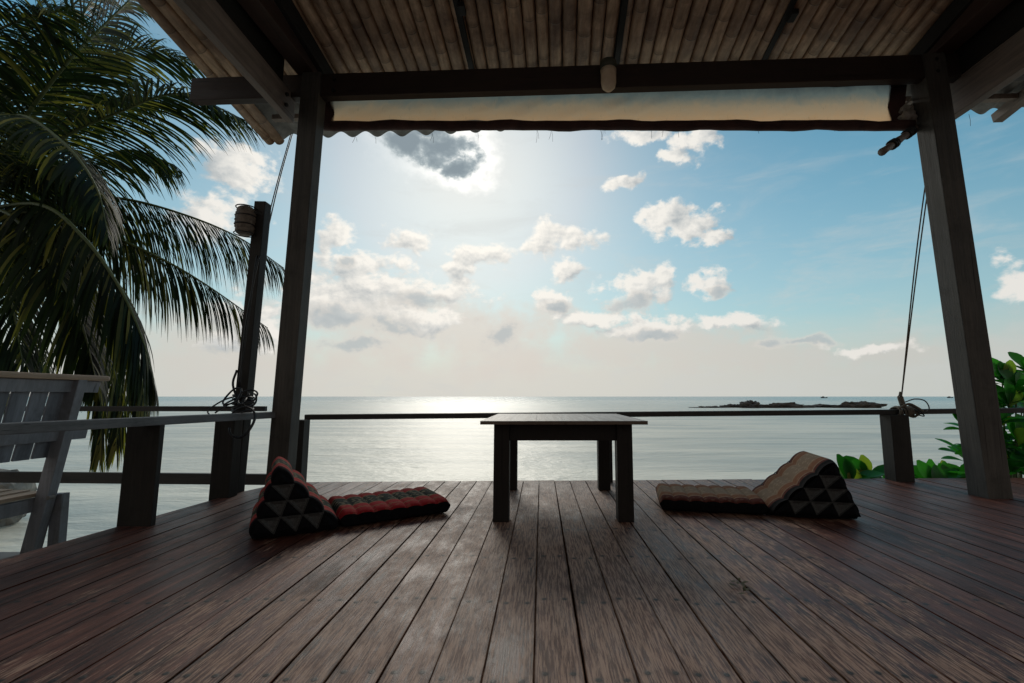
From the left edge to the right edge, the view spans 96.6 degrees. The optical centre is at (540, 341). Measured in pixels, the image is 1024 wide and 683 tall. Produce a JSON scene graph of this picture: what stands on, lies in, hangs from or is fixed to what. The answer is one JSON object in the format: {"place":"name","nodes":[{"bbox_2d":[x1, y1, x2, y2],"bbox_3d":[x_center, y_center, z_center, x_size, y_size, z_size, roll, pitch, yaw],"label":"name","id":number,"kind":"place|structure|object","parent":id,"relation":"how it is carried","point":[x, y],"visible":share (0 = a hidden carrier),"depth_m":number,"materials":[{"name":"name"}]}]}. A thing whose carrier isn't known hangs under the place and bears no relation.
{"place":"outdoors","nodes":[
{"label":"outdoors","id":0,"kind":"place"},
{"bbox_2d":[0,397,1023,551],"bbox_3d":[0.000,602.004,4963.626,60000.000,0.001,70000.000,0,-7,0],"label":"sea","id":1,"kind":"structure","parent":0,"point":[664,448],"depth_m":21.01,"materials":[{"name":"liquid"}]},
{"bbox_2d":[0,469,36,526],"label":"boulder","id":2,"kind":"object","parent":1,"relation":"in","point":[9,521],"visible":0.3,"depth_m":7.84,"materials":[{"name":"grey stone"}]},
{"bbox_2d":[689,406,727,407],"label":"reef rock","id":3,"kind":"object","parent":1,"relation":"in","point":[708,407],"visible":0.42,"depth_m":88.81,"materials":[{"name":"grey stone"}]},
{"bbox_2d":[720,404,739,407],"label":"reef rock","id":4,"kind":"object","parent":1,"relation":"in","point":[733,405],"visible":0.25,"depth_m":90.90,"materials":[{"name":"grey stone"}]},
{"bbox_2d":[739,400,761,407],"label":"reef rock","id":5,"kind":"object","parent":1,"relation":"in","point":[750,404],"visible":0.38,"depth_m":87.56,"materials":[{"name":"grey stone"}]},
{"bbox_2d":[760,402,816,407],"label":"reef rock","id":6,"kind":"object","parent":1,"relation":"in","point":[785,405],"visible":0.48,"depth_m":88.30,"materials":[{"name":"grey stone"}]},
{"bbox_2d":[804,404,831,407],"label":"reef rock","id":7,"kind":"object","parent":1,"relation":"in","point":[822,406],"visible":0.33,"depth_m":90.55,"materials":[{"name":"grey stone"}]},
{"bbox_2d":[829,401,887,407],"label":"reef rock","id":8,"kind":"object","parent":1,"relation":"in","point":[860,404],"visible":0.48,"depth_m":87.79,"materials":[{"name":"grey stone"}]},
{"bbox_2d":[0,0,1023,396],"label":"sky","id":9,"kind":"structure","parent":0,"point":[506,263],"materials":[{"name":"blue"}]},
{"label":"beach","id":10,"kind":"structure","parent":0,"visible":0},
{"bbox_2d":[0,552,19,559],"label":"stone landing","id":11,"kind":"object","parent":10,"relation":"on","point":[3,555],"depth_m":2.93,"materials":[{"name":"grey stone"}]},
{"bbox_2d":[0,371,109,553],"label":"garden bench","id":12,"kind":"object","parent":11,"relation":"on","point":[47,505],"visible":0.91,"depth_m":2.75,"materials":[{"name":"grey wood"}]},
{"bbox_2d":[0,406,266,484],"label":"shore railing","id":13,"kind":"object","parent":10,"relation":"on","point":[105,477],"visible":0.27,"depth_m":3.82,"materials":[{"name":"brown wood"}]},
{"bbox_2d":[0,0,284,471],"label":"coconut palm","id":14,"kind":"object","parent":10,"relation":"on","point":[61,220],"visible":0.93,"depth_m":5.46,"materials":[{"name":"green plant"}]},
{"bbox_2d":[0,478,1023,682],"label":"wooden deck","id":15,"kind":"structure","parent":10,"relation":"on","point":[919,580],"depth_m":1.62,"materials":[{"name":"brown wood"}]},
{"bbox_2d":[0,412,275,526],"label":"side railing","id":16,"kind":"object","parent":15,"relation":"on","point":[139,490],"visible":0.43,"depth_m":2.51,"materials":[{"name":"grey wood"}]},
{"bbox_2d":[234,201,270,492],"bbox_3d":[-2.243,0.253,3.465,0.143,2.732,0.085,0,-7,0],"label":"lantern pole","id":17,"kind":"object","parent":15,"relation":"on","point":[259,243],"visible":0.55,"depth_m":3.49,"materials":[{"name":"brown wood"}]},
{"bbox_2d":[207,370,258,438],"bbox_3d":[-2.127,0.437,3.269,0.546,0.479,0.306,-5,-8,34],"label":"cable coil","id":18,"kind":"object","parent":17,"relation":"attached to","point":[243,398],"visible":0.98,"depth_m":3.27,"materials":[{"name":"black rubber"}]},
{"bbox_2d":[233,204,260,237],"bbox_3d":[-2.294,-0.936,3.544,0.149,0.220,0.164,-4,-8,31],"label":"pole lantern","id":19,"kind":"object","parent":17,"relation":"attached to","point":[245,220],"visible":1,"depth_m":3.49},
{"bbox_2d":[249,456,449,538],"bbox_3d":[-1.095,0.853,2.686,1.029,0.350,0.573,4,-8,-30],"label":"floor cushion","id":20,"kind":"object","parent":15,"relation":"on","point":[291,501],"visible":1,"depth_m":2.40,"materials":[{"name":"black fabric"}]},
{"bbox_2d":[480,414,647,521],"bbox_3d":[0.128,0.785,3.020,0.929,0.566,1.075,0,-7,0],"label":"table","id":21,"kind":"object","parent":15,"relation":"on","point":[512,430],"visible":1,"depth_m":2.61,"materials":[{"name":"brown wood"}]},
{"bbox_2d":[136,0,1023,498],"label":"open pavilion","id":22,"kind":"structure","parent":15,"relation":"on","point":[278,72],"depth_m":3.56,"materials":[{"name":"brown wood"}]},
{"bbox_2d":[237,134,292,386],"bbox_3d":[-2.393,-0.911,4.053,0.076,2.657,1.162,2,-7,-19],"label":"hanging cable","id":23,"kind":"object","parent":22,"relation":"hanging from","point":[250,299],"visible":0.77,"depth_m":3.46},
{"bbox_2d":[600,57,616,91],"bbox_3d":[0.535,-2.105,3.609,0.136,0.253,0.136,0,-7,0],"label":"beam lamp","id":24,"kind":"object","parent":22,"relation":"hanging from","point":[608,67],"visible":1,"depth_m":3.56,"materials":[{"name":"beige glass"}]},
{"bbox_2d":[323,85,915,131],"bbox_3d":[0.543,-1.929,3.772,4.858,0.537,0.098,0,-7,3],"label":"rolled awning","id":25,"kind":"object","parent":22,"relation":"hanging from","point":[861,108],"visible":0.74,"depth_m":3.75,"materials":[{"name":"fabric"}]},
{"bbox_2d":[878,125,918,155],"bbox_3d":[2.859,-1.619,3.544,1.056,0.659,0.077,4,-8,-32],"label":"bamboo pole","id":26,"kind":"object","parent":22,"relation":"attached to","point":[906,134],"visible":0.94,"depth_m":3.35,"materials":[{"name":"brown wood"}]},
{"bbox_2d":[897,97,917,121],"bbox_3d":[2.970,-1.860,3.669,0.233,0.283,0.121,4,-8,-29],"label":"bunched cloth","id":27,"kind":"object","parent":22,"relation":"attached to","point":[906,112],"visible":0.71,"depth_m":3.63,"materials":[{"name":"beige fabric"}]},
{"bbox_2d":[901,188,926,395],"bbox_3d":[3.192,-0.747,3.834,0.039,2.397,0.451,5,-9,-37],"label":"rope","id":28,"kind":"object","parent":22,"relation":"attached to","point":[909,327],"visible":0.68,"depth_m":3.85,"materials":[{"name":"grey fabric"}]},
{"bbox_2d":[295,408,1023,482],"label":"sea railing","id":29,"kind":"object","parent":15,"relation":"on","point":[897,447],"visible":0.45,"depth_m":3.80,"materials":[{"name":"brown wood"}]},
{"bbox_2d":[890,392,923,417],"bbox_3d":[3.111,0.541,3.890,0.209,0.225,0.178,0,-7,0],"label":"rope knot","id":30,"kind":"object","parent":29,"relation":"attached to","point":[905,407],"visible":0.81,"depth_m":3.85,"materials":[{"name":"beige fabric"}]},
{"bbox_2d":[905,398,929,416],"bbox_3d":[3.147,0.553,3.811,0.197,0.152,0.033,0,-7,0],"label":"wire loop","id":31,"kind":"object","parent":30,"relation":"attached to","point":[922,413],"visible":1,"depth_m":3.81,"materials":[{"name":"grey metal"}]},
{"bbox_2d":[656,451,860,518],"bbox_3d":[1.316,0.891,2.933,1.104,0.335,0.573,-1,-7,11],"label":"floor cushion","id":32,"kind":"object","parent":15,"relation":"on","point":[804,484],"visible":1,"depth_m":2.71,"materials":[{"name":"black fabric"}]},
{"bbox_2d":[836,454,884,478],"bbox_3d":[2.853,1.594,4.111,0.740,1.132,0.424,0,-7,0],"label":"broadleaf shrub","id":33,"kind":"object","parent":10,"relation":"on","point":[851,467],"visible":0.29,"depth_m":4.12,"materials":[{"name":"green plant"}]},
{"bbox_2d":[914,459,965,478],"bbox_3d":[3.671,1.615,4.173,1.017,1.113,0.582,5,-8,-35],"label":"broadleaf shrub","id":34,"kind":"object","parent":10,"relation":"on","point":[929,468],"visible":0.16,"depth_m":4.10,"materials":[{"name":"green plant"}]},
{"bbox_2d":[935,352,1023,477],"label":"broadleaf shrub","id":35,"kind":"object","parent":10,"relation":"on","point":[1008,375],"visible":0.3,"depth_m":4.37,"materials":[{"name":"green plant"}]}
]}

